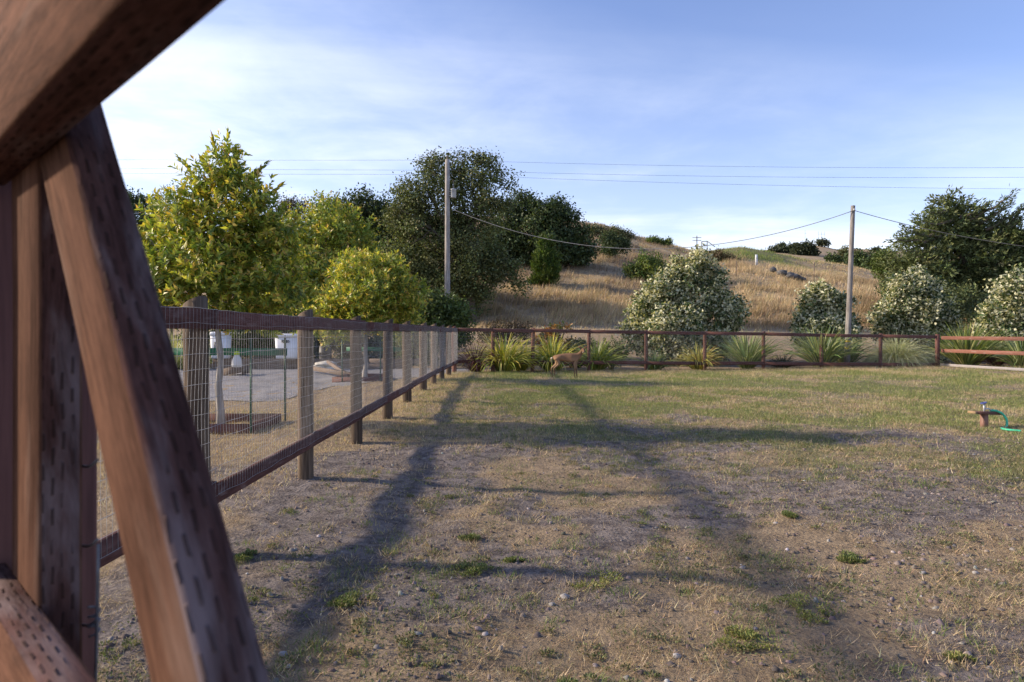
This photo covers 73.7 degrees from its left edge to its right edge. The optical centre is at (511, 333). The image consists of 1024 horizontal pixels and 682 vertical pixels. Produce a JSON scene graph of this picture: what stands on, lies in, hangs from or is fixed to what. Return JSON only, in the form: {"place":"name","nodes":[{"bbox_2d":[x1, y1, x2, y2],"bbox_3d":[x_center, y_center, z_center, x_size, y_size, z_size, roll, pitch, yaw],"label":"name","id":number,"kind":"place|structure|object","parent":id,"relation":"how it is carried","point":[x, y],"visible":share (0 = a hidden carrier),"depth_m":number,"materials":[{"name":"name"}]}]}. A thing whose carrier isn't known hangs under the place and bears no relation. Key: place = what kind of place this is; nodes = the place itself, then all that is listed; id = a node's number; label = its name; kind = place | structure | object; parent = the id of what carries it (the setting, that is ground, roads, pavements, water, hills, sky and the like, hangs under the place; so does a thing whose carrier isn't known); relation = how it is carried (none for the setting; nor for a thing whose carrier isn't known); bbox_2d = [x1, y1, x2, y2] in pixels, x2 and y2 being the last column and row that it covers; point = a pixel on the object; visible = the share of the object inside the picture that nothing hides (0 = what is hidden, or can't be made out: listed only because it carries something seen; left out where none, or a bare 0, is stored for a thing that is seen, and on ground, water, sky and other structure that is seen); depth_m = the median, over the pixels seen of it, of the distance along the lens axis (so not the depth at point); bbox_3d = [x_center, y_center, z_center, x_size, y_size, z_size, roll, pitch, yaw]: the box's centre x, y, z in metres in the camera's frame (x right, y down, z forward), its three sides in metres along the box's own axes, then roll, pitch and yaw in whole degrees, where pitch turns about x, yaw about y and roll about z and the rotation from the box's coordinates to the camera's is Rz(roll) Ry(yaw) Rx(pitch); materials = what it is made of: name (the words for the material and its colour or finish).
{"place":"outdoors","nodes":[
{"label":"outdoors","id":0,"kind":"place"},
{"bbox_2d":[0,0,269,681],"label":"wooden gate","id":1,"kind":"structure","parent":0,"point":[87,354],"depth_m":0.55,"materials":[{"name":"wood"}]},
{"bbox_2d":[97,217,1023,681],"bbox_3d":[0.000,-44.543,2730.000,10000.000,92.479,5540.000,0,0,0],"label":"ground","id":2,"kind":"structure","parent":0,"point":[625,533],"depth_m":5.55,"materials":[{"name":"soil"}]},
{"bbox_2d":[127,185,172,235],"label":"dark oak","id":3,"kind":"object","parent":2,"relation":"on","point":[135,201],"visible":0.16,"depth_m":70.72,"materials":[{"name":"green plant"}]},
{"bbox_2d":[152,180,186,342],"bbox_3d":[-19.676,-4.022,40.037,2.793,10.056,2.261,0,0,14],"label":"sparse tree","id":4,"kind":"object","parent":2,"relation":"on","point":[166,211],"visible":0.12,"depth_m":39.86,"materials":[{"name":"green plant"}]},
{"bbox_2d":[170,329,211,368],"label":"fountain grass","id":5,"kind":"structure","parent":2,"relation":"on","point":[179,359],"depth_m":29.94,"materials":[{"name":"green plant"}]},
{"bbox_2d":[173,329,252,363],"bbox_3d":[-14.753,0.384,34.384,4.606,2.636,3.297,0,0,33],"label":"dark shrub","id":6,"kind":"object","parent":2,"relation":"on","point":[212,330],"visible":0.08,"depth_m":33.88,"materials":[{"name":"green plant"}]},
{"bbox_2d":[173,336,286,434],"bbox_3d":[-5.300,0.807,11.375,2.600,1.546,1.550,0,0,0],"label":"tree guard","id":7,"kind":"object","parent":2,"relation":"on","point":[260,419],"visible":0.45,"depth_m":12.03,"materials":[{"name":"green paint"}]},
{"bbox_2d":[134,125,334,423],"bbox_3d":[-5.291,-0.915,11.297,4.636,5.268,2.672,0,0,0],"label":"yellowing tree","id":8,"kind":"object","parent":2,"relation":"on","point":[185,251],"visible":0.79,"depth_m":11.03,"materials":[{"name":"green plant"}]},
{"bbox_2d":[231,330,240,366],"bbox_3d":[-4.393,0.096,10.900,0.161,0.876,0.161,0,0,-34],"label":"fly trap","id":9,"kind":"object","parent":8,"relation":"hanging from","point":[233,364],"visible":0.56,"depth_m":10.85,"materials":[{"name":"white plastic"}]},
{"bbox_2d":[234,548,256,563],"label":"weed clump","id":10,"kind":"object","parent":2,"relation":"on","point":[248,552],"visible":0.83,"depth_m":4.88,"materials":[{"name":"green plant"}]},
{"bbox_2d":[230,329,286,358],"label":"dark shrub","id":11,"kind":"object","parent":2,"relation":"on","point":[241,335],"visible":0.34,"depth_m":33.45,"materials":[{"name":"green plant"}]},
{"bbox_2d":[97,376,436,515],"bbox_3d":[-7.552,1.464,16.222,10.613,0.315,20.529,0,0,0],"label":"yard straw","id":12,"kind":"object","parent":2,"relation":"on","point":[268,443],"visible":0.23,"depth_m":9.59,"materials":[{"name":"beige plant"}]},
{"bbox_2d":[97,296,457,567],"bbox_3d":[-2.254,0.799,14.075,0.263,2.222,25.782,0,0,0],"label":"pasture fence","id":13,"kind":"object","parent":2,"relation":"on","point":[195,319],"visible":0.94,"depth_m":7.18,"materials":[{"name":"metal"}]},
{"bbox_2d":[266,187,318,229],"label":"sparse tree","id":14,"kind":"object","parent":2,"relation":"on","point":[291,201],"visible":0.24,"depth_m":63.42,"materials":[{"name":"green plant"}]},
{"bbox_2d":[279,311,334,358],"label":"dark shrub","id":15,"kind":"object","parent":2,"relation":"on","point":[314,343],"visible":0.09,"depth_m":33.79,"materials":[{"name":"green plant"}]},
{"bbox_2d":[239,189,390,357],"bbox_3d":[-10.357,-3.024,35.684,7.976,8.978,5.643,0,0,0],"label":"leafy tree","id":16,"kind":"object","parent":2,"relation":"on","point":[328,238],"visible":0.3,"depth_m":35.31,"materials":[{"name":"green plant"}]},
{"bbox_2d":[318,345,331,358],"bbox_3d":[-8.757,1.054,32.000,0.620,1.040,0.620,0,0,0],"label":"black barrel","id":17,"kind":"object","parent":2,"relation":"on","point":[324,352],"visible":0.34,"depth_m":31.76,"materials":[{"name":"plastic"}]},
{"bbox_2d":[179,368,474,401],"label":"gravel drive","id":18,"kind":"structure","parent":2,"relation":"on","point":[279,387],"depth_m":20.73,"materials":[{"name":"gravel"}]},
{"bbox_2d":[223,364,249,375],"bbox_3d":[-10.322,1.355,25.476,0.873,0.433,0.730,0,0,4],"label":"tipped crate","id":19,"kind":"object","parent":18,"relation":"on","point":[232,370],"visible":0.65,"depth_m":25.12,"materials":[{"name":"beige wood"}]},
{"bbox_2d":[209,359,418,368],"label":"timber wall","id":20,"kind":"structure","parent":18,"relation":"on","point":[278,364],"depth_m":30.12,"materials":[{"name":"wood"}]},
{"bbox_2d":[210,332,230,358],"bbox_3d":[-12.878,0.502,30.198,0.787,1.175,0.723,0,0,0],"label":"white bin","id":21,"kind":"object","parent":20,"relation":"on","point":[213,341],"visible":0.53,"depth_m":29.89,"materials":[{"name":"plastic"}]},
{"bbox_2d":[275,334,296,358],"bbox_3d":[-9.850,0.545,30.200,1.137,1.090,1.038,0,0,0],"label":"white bin","id":22,"kind":"object","parent":20,"relation":"on","point":[279,342],"visible":0.52,"depth_m":29.74,"materials":[{"name":"plastic"}]},
{"bbox_2d":[313,360,349,374],"bbox_3d":[-6.645,1.267,25.487,0.617,0.426,4.986,0,0,-32],"label":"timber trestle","id":23,"kind":"object","parent":18,"relation":"on","point":[325,370],"visible":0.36,"depth_m":25.33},
{"bbox_2d":[332,340,400,382],"bbox_3d":[-4.600,0.826,21.666,1.801,1.326,2.049,0,0,0],"label":"tree guard","id":24,"kind":"object","parent":18,"relation":"on","point":[344,377],"visible":0.32,"depth_m":20.68,"materials":[{"name":"beige paint"}]},
{"bbox_2d":[313,361,340,369],"bbox_3d":[-7.969,1.394,28.999,1.445,0.498,0.664,0,0,0],"label":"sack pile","id":25,"kind":"object","parent":2,"relation":"on","point":[323,366],"visible":0.38,"depth_m":28.78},
{"bbox_2d":[327,589,374,608],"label":"weed clump","id":26,"kind":"object","parent":2,"relation":"on","point":[343,598],"visible":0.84,"depth_m":4.01,"materials":[{"name":"green plant"}]},
{"bbox_2d":[331,315,381,358],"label":"dark shrub","id":27,"kind":"object","parent":2,"relation":"on","point":[346,354],"visible":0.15,"depth_m":34.84,"materials":[{"name":"green plant"}]},
{"bbox_2d":[291,245,432,376],"bbox_3d":[-4.725,-0.621,21.557,4.453,4.494,3.318,0,0,0],"label":"yellowing tree","id":28,"kind":"object","parent":2,"relation":"on","point":[349,302],"visible":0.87,"depth_m":21.22,"materials":[{"name":"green plant"}]},
{"bbox_2d":[304,182,441,301],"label":"dark oak","id":29,"kind":"object","parent":2,"relation":"on","point":[368,204],"visible":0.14,"depth_m":57.40,"materials":[{"name":"green plant"}]},
{"bbox_2d":[369,332,428,364],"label":"dark shrub","id":30,"kind":"object","parent":2,"relation":"on","point":[378,352],"visible":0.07,"depth_m":33.65,"materials":[{"name":"green plant"}]},
{"bbox_2d":[393,286,479,367],"bbox_3d":[-3.664,-0.248,31.103,4.472,3.920,3.373,0,0,0],"label":"dark shrub","id":31,"kind":"object","parent":2,"relation":"on","point":[439,307],"visible":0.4,"depth_m":30.55,"materials":[{"name":"green plant"}]},
{"bbox_2d":[444,155,455,354],"bbox_3d":[-3.338,-4.109,36.974,0.662,11.125,0.330,0,0,8],"label":"utility pole","id":32,"kind":"object","parent":2,"relation":"on","point":[447,221],"visible":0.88,"depth_m":36.89,"materials":[{"name":"grey paint"}]},
{"bbox_2d":[137,173,989,188],"bbox_3d":[-8.582,-9.646,40.190,88.065,4.900,3.693,0,0,10],"label":"power line","id":33,"kind":"object","parent":32,"relation":"attached to","point":[635,181],"visible":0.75,"depth_m":36.21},
{"bbox_2d":[131,168,1002,177],"bbox_3d":[-8.582,-10.207,40.190,88.065,4.621,3.693,0,0,10],"label":"power line","id":34,"kind":"object","parent":32,"relation":"attached to","point":[735,176],"visible":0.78,"depth_m":35.47,"materials":[{"name":"metal"}]},
{"bbox_2d":[460,160,1023,167],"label":"power line","id":35,"kind":"object","parent":32,"relation":"attached to","point":[742,166],"visible":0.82,"depth_m":36.03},
{"bbox_2d":[375,145,534,322],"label":"spreading oak","id":36,"kind":"object","parent":2,"relation":"on","point":[410,212],"visible":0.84,"depth_m":52.08,"materials":[{"name":"green plant"}]},
{"bbox_2d":[456,533,481,540],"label":"weed clump","id":37,"kind":"object","parent":2,"relation":"on","point":[470,536],"visible":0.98,"depth_m":5.51,"materials":[{"name":"green plant"}]},
{"bbox_2d":[446,560,493,577],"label":"weed clump","id":38,"kind":"object","parent":2,"relation":"on","point":[479,567],"visible":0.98,"depth_m":4.67,"materials":[{"name":"green plant"}]},
{"bbox_2d":[445,337,508,371],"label":"flax clump","id":39,"kind":"object","parent":2,"relation":"on","point":[469,366],"visible":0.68,"depth_m":27.18,"materials":[{"name":"green plant"}]},
{"bbox_2d":[457,332,549,372],"bbox_3d":[-0.293,0.638,27.756,4.164,1.879,4.118,0,0,0],"label":"flax clump","id":40,"kind":"object","parent":2,"relation":"on","point":[518,357],"visible":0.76,"depth_m":27.29,"materials":[{"name":"green plant"}]},
{"bbox_2d":[473,317,536,342],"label":"dry brush","id":41,"kind":"object","parent":2,"relation":"on","point":[518,325],"visible":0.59,"depth_m":41.47,"materials":[{"name":"brown plant"}]},
{"bbox_2d":[502,556,524,561],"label":"weed clump","id":42,"kind":"object","parent":2,"relation":"on","point":[510,559],"visible":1,"depth_m":4.97,"materials":[{"name":"green plant"}]},
{"bbox_2d":[488,337,542,370],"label":"flax clump","id":43,"kind":"object","parent":2,"relation":"on","point":[522,367],"visible":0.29,"depth_m":28.41,"materials":[{"name":"green plant"}]},
{"bbox_2d":[474,186,604,266],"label":"dark oak","id":44,"kind":"object","parent":2,"relation":"on","point":[535,216],"visible":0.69,"depth_m":75.43,"materials":[{"name":"green plant"}]},
{"bbox_2d":[525,231,562,284],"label":"conifer","id":45,"kind":"object","parent":2,"relation":"on","point":[545,267],"visible":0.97,"depth_m":66.15,"materials":[{"name":"green plant"}]},
{"bbox_2d":[514,327,591,372],"bbox_3d":[1.509,0.662,28.410,3.895,1.894,3.870,0,0,-32],"label":"flax clump","id":46,"kind":"object","parent":2,"relation":"on","point":[553,349],"visible":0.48,"depth_m":27.93,"materials":[{"name":"green plant"}]},
{"bbox_2d":[535,320,572,367],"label":"orange shrub","id":47,"kind":"object","parent":2,"relation":"on","point":[545,334],"visible":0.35,"depth_m":31.38,"materials":[{"name":"grey plant"}]},
{"bbox_2d":[97,405,1023,681],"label":"dry straw","id":48,"kind":"object","parent":2,"relation":"on","point":[739,613],"visible":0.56,"depth_m":4.58,"materials":[{"name":"beige plant"}]},
{"bbox_2d":[98,382,1023,681],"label":"weeds","id":49,"kind":"object","parent":2,"relation":"on","point":[404,640],"visible":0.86,"depth_m":4.79,"materials":[{"name":"green plant"}]},
{"bbox_2d":[98,384,1023,681],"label":"weed mats","id":50,"kind":"object","parent":2,"relation":"on","point":[730,472],"visible":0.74,"depth_m":6.28,"materials":[{"name":"green plant"}]},
{"bbox_2d":[99,424,1023,681],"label":"pebbles","id":51,"kind":"object","parent":2,"relation":"on","point":[936,600],"visible":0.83,"depth_m":4.64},
{"bbox_2d":[558,677,577,681],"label":"weed clump","id":52,"kind":"object","parent":2,"relation":"on","point":[569,680],"visible":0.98,"depth_m":3.20,"materials":[{"name":"green plant"}]},
{"bbox_2d":[551,346,587,376],"bbox_3d":[2.000,0.987,23.962,1.302,1.095,0.409,0,0,12],"label":"deer","id":53,"kind":"object","parent":2,"relation":"on","point":[574,358],"visible":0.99,"depth_m":23.89},
{"bbox_2d":[562,336,599,367],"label":"dark shrub","id":54,"kind":"object","parent":2,"relation":"on","point":[576,344],"visible":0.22,"depth_m":31.20,"materials":[{"name":"green plant"}]},
{"bbox_2d":[567,569,622,590],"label":"weed clump","id":55,"kind":"object","parent":2,"relation":"on","point":[596,583],"visible":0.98,"depth_m":4.42,"materials":[{"name":"green plant"}]},
{"bbox_2d":[587,222,607,236],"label":"hill bush","id":56,"kind":"object","parent":2,"relation":"on","point":[598,227],"visible":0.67,"depth_m":97.32,"materials":[{"name":"green plant"}]},
{"bbox_2d":[565,334,637,370],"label":"flax clump","id":57,"kind":"object","parent":2,"relation":"on","point":[597,354],"visible":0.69,"depth_m":28.63,"materials":[{"name":"green plant"}]},
{"bbox_2d":[585,334,633,369],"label":"feathery shrub","id":58,"kind":"object","parent":2,"relation":"on","point":[618,349],"visible":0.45,"depth_m":29.75,"materials":[{"name":"green plant"}]},
{"bbox_2d":[594,230,633,256],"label":"hill bush","id":59,"kind":"object","parent":2,"relation":"on","point":[613,241],"visible":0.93,"depth_m":83.22,"materials":[{"name":"green plant"}]},
{"bbox_2d":[598,222,637,242],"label":"hill bush","id":60,"kind":"object","parent":2,"relation":"on","point":[623,232],"visible":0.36,"depth_m":96.65,"materials":[{"name":"green plant"}]},
{"bbox_2d":[240,214,1004,366],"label":"hill grass","id":61,"kind":"structure","parent":2,"relation":"on","point":[554,310],"depth_m":64.15,"materials":[{"name":"plant"}]},
{"bbox_2d":[619,247,667,280],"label":"hill bush","id":62,"kind":"object","parent":2,"relation":"on","point":[647,266],"visible":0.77,"depth_m":71.50,"materials":[{"name":"green plant"}]},
{"bbox_2d":[645,235,660,243],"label":"hill bush","id":63,"kind":"object","parent":2,"relation":"on","point":[649,239],"visible":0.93,"depth_m":107.78,"materials":[{"name":"green plant"}]},
{"bbox_2d":[631,348,674,369],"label":"flax clump","id":64,"kind":"object","parent":2,"relation":"on","point":[654,367],"visible":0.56,"depth_m":29.26,"materials":[{"name":"green plant"}]},
{"bbox_2d":[656,236,673,245],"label":"hill bush","id":65,"kind":"object","parent":2,"relation":"on","point":[668,241],"visible":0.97,"depth_m":107.67,"materials":[{"name":"green plant"}]},
{"bbox_2d":[615,243,751,365],"bbox_3d":[8.662,-1.450,33.863,6.924,6.246,4.991,0,0,0],"label":"flowering tree","id":66,"kind":"object","parent":2,"relation":"on","point":[667,301],"visible":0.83,"depth_m":33.70,"materials":[{"name":"green plant"}]},
{"bbox_2d":[668,342,726,369],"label":"flax clump","id":67,"kind":"object","parent":2,"relation":"on","point":[697,358],"visible":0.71,"depth_m":29.47,"materials":[{"name":"green plant"}]},
{"bbox_2d":[456,328,939,371],"bbox_3d":[8.345,0.764,28.809,21.441,2.026,0.628,0,0,-9],"label":"pasture fence","id":68,"kind":"object","parent":2,"relation":"on","point":[763,363],"visible":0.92,"depth_m":28.90,"materials":[{"name":"metal"}]},
{"bbox_2d":[707,245,740,261],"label":"hill bush","id":69,"kind":"object","parent":2,"relation":"on","point":[720,255],"visible":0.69,"depth_m":95.94,"materials":[{"name":"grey plant"}]},
{"bbox_2d":[708,327,792,368],"bbox_3d":[10.376,0.604,30.042,3.795,1.963,3.715,0,0,-30],"label":"flax clump","id":70,"kind":"object","parent":2,"relation":"on","point":[744,354],"visible":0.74,"depth_m":29.84,"materials":[{"name":"green plant"}]},
{"bbox_2d":[715,624,798,659],"bbox_3d":[1.275,1.586,3.540,0.401,0.078,0.329,0,0,32],"label":"weed clump","id":71,"kind":"object","parent":2,"relation":"on","point":[746,634],"visible":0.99,"depth_m":3.56,"materials":[{"name":"green plant"}]},
{"bbox_2d":[765,245,789,252],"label":"oak","id":72,"kind":"object","parent":2,"relation":"on","point":[779,249],"visible":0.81,"depth_m":413.06,"materials":[{"name":"green plant"}]},
{"bbox_2d":[765,353,802,367],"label":"flax clump","id":73,"kind":"object","parent":2,"relation":"on","point":[782,359],"visible":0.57,"depth_m":30.32,"materials":[{"name":"green plant"}]},
{"bbox_2d":[769,266,805,280],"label":"rock outcrop","id":74,"kind":"object","parent":2,"relation":"on","point":[773,269],"visible":0.9,"depth_m":83.37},
{"bbox_2d":[781,510,797,517],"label":"weed clump","id":75,"kind":"object","parent":2,"relation":"on","point":[789,514],"visible":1,"depth_m":6.01,"materials":[{"name":"green plant"}]},
{"bbox_2d":[769,591,839,623],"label":"weed clump","id":76,"kind":"object","parent":2,"relation":"on","point":[806,616],"visible":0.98,"depth_m":4.02,"materials":[{"name":"green plant"}]},
{"bbox_2d":[788,238,821,255],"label":"oak","id":77,"kind":"object","parent":2,"relation":"on","point":[807,247],"visible":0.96,"depth_m":402.54,"materials":[{"name":"green plant"}]},
{"bbox_2d":[814,237,831,247],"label":"oak","id":78,"kind":"object","parent":2,"relation":"on","point":[822,242],"visible":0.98,"depth_m":490.05,"materials":[{"name":"green plant"}]},
{"bbox_2d":[776,323,874,366],"bbox_3d":[13.844,0.454,30.715,4.381,2.167,4.549,0,0,0],"label":"flax clump","id":79,"kind":"object","parent":2,"relation":"on","point":[814,347],"visible":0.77,"depth_m":30.21,"materials":[{"name":"green plant"}]},
{"bbox_2d":[787,277,866,351],"bbox_3d":[15.798,-0.615,34.368,3.654,4.530,4.300,0,0,30],"label":"flowering tree","id":80,"kind":"object","parent":2,"relation":"on","point":[821,305],"visible":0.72,"depth_m":33.99,"materials":[{"name":"green plant"}]},
{"bbox_2d":[823,251,846,263],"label":"tree","id":81,"kind":"object","parent":2,"relation":"on","point":[833,258],"visible":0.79,"depth_m":183.84,"materials":[{"name":"green plant"}]},
{"bbox_2d":[804,328,876,361],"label":"flax clump","id":82,"kind":"object","parent":2,"relation":"on","point":[854,355],"visible":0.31,"depth_m":31.48,"materials":[{"name":"green plant"}]},
{"bbox_2d":[834,245,848,259],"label":"tree","id":83,"kind":"object","parent":2,"relation":"on","point":[841,252],"visible":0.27,"depth_m":189.60,"materials":[{"name":"green plant"}]},
{"bbox_2d":[844,205,854,361],"bbox_3d":[15.419,-2.029,31.192,0.518,7.645,0.285,0,0,0],"label":"utility pole","id":84,"kind":"object","parent":2,"relation":"on","point":[850,282],"visible":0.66,"depth_m":31.11,"materials":[{"name":"grey paint"}]},
{"bbox_2d":[453,209,851,248],"bbox_3d":[6.141,-5.461,33.999,19.672,2.593,0.029,0,0,17],"label":"cable","id":85,"kind":"object","parent":84,"relation":"attached to","point":[659,248],"visible":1,"depth_m":33.61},
{"bbox_2d":[855,210,1023,246],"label":"cable","id":86,"kind":"object","parent":84,"relation":"attached to","point":[938,231],"visible":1,"depth_m":29.59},
{"bbox_2d":[835,549,868,563],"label":"weed clump","id":87,"kind":"object","parent":2,"relation":"on","point":[850,557],"visible":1,"depth_m":4.99,"materials":[{"name":"green plant"}]},
{"bbox_2d":[838,248,874,269],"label":"tree","id":88,"kind":"object","parent":2,"relation":"on","point":[858,254],"visible":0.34,"depth_m":168.18,"materials":[{"name":"green plant"}]},
{"bbox_2d":[857,249,879,270],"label":"tree","id":89,"kind":"object","parent":2,"relation":"on","point":[865,261],"visible":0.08,"depth_m":163.77,"materials":[{"name":"green plant"}]},
{"bbox_2d":[867,245,897,280],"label":"bright tree","id":90,"kind":"object","parent":2,"relation":"on","point":[880,259],"visible":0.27,"depth_m":73.72,"materials":[{"name":"green plant"}]},
{"bbox_2d":[864,263,967,362],"bbox_3d":[21.249,-1.084,35.705,5.394,5.239,4.159,0,0,-41],"label":"flowering tree","id":91,"kind":"object","parent":2,"relation":"on","point":[908,306],"visible":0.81,"depth_m":34.78,"materials":[{"name":"green plant"}]},
{"bbox_2d":[874,269,1002,330],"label":"dark oak","id":92,"kind":"object","parent":2,"relation":"on","point":[967,301],"visible":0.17,"depth_m":49.35,"materials":[{"name":"green plant"}]},
{"bbox_2d":[875,184,1023,314],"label":"oak tree","id":93,"kind":"object","parent":2,"relation":"on","point":[976,260],"visible":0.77,"depth_m":56.61,"materials":[{"name":"green plant"}]},
{"bbox_2d":[943,650,976,661],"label":"weed clump","id":94,"kind":"object","parent":2,"relation":"on","point":[952,655],"visible":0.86,"depth_m":3.39,"materials":[{"name":"green plant"}]},
{"bbox_2d":[915,319,1019,364],"bbox_3d":[20.884,0.363,31.253,4.799,2.292,4.789,0,0,0],"label":"flax clump","id":95,"kind":"object","parent":2,"relation":"on","point":[965,358],"visible":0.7,"depth_m":30.80,"materials":[{"name":"green plant"}]},
{"bbox_2d":[940,336,1023,370],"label":"board fence","id":96,"kind":"object","parent":2,"relation":"on","point":[983,351],"visible":0.97,"depth_m":28.08,"materials":[{"name":"brown wood"}]},
{"bbox_2d":[967,402,1000,427],"bbox_3d":[7.892,1.401,11.396,0.624,0.530,0.140,0,0,-20],"label":"hose bib","id":97,"kind":"object","parent":2,"relation":"on","point":[984,414],"visible":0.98,"depth_m":11.36,"materials":[{"name":"beige wood"}]},
{"bbox_2d":[989,409,1021,431],"bbox_3d":[8.079,1.418,11.155,0.274,0.310,0.515,0,0,10],"label":"garden hose","id":98,"kind":"object","parent":97,"relation":"attached to","point":[1004,416],"visible":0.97,"depth_m":11.34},
{"bbox_2d":[973,348,1009,366],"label":"flax clump","id":99,"kind":"object","parent":2,"relation":"on","point":[997,362],"visible":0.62,"depth_m":30.41,"materials":[{"name":"green plant"}]},
{"bbox_2d":[971,262,1023,361],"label":"flowering tree","id":100,"kind":"object","parent":2,"relation":"on","point":[1006,311],"visible":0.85,"depth_m":32.49,"materials":[{"name":"green plant"}]},
{"bbox_2d":[981,331,1023,367],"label":"flax clump","id":101,"kind":"object","parent":2,"relation":"on","point":[1016,360],"visible":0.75,"depth_m":29.19,"materials":[{"name":"green plant"}]},
{"bbox_2d":[97,364,1023,482],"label":"pasture grass","id":102,"kind":"structure","parent":0,"point":[690,377],"depth_m":16.15,"materials":[{"name":"plant"}]},
{"bbox_2d":[101,0,1023,250],"label":"sky","id":103,"kind":"structure","parent":0,"point":[338,94],"materials":[{"name":"blue"}]},
{"bbox_2d":[856,330,940,366],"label":"fountain grass","id":104,"kind":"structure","parent":0,"point":[896,354],"depth_m":30.78,"materials":[{"name":"green plant"}]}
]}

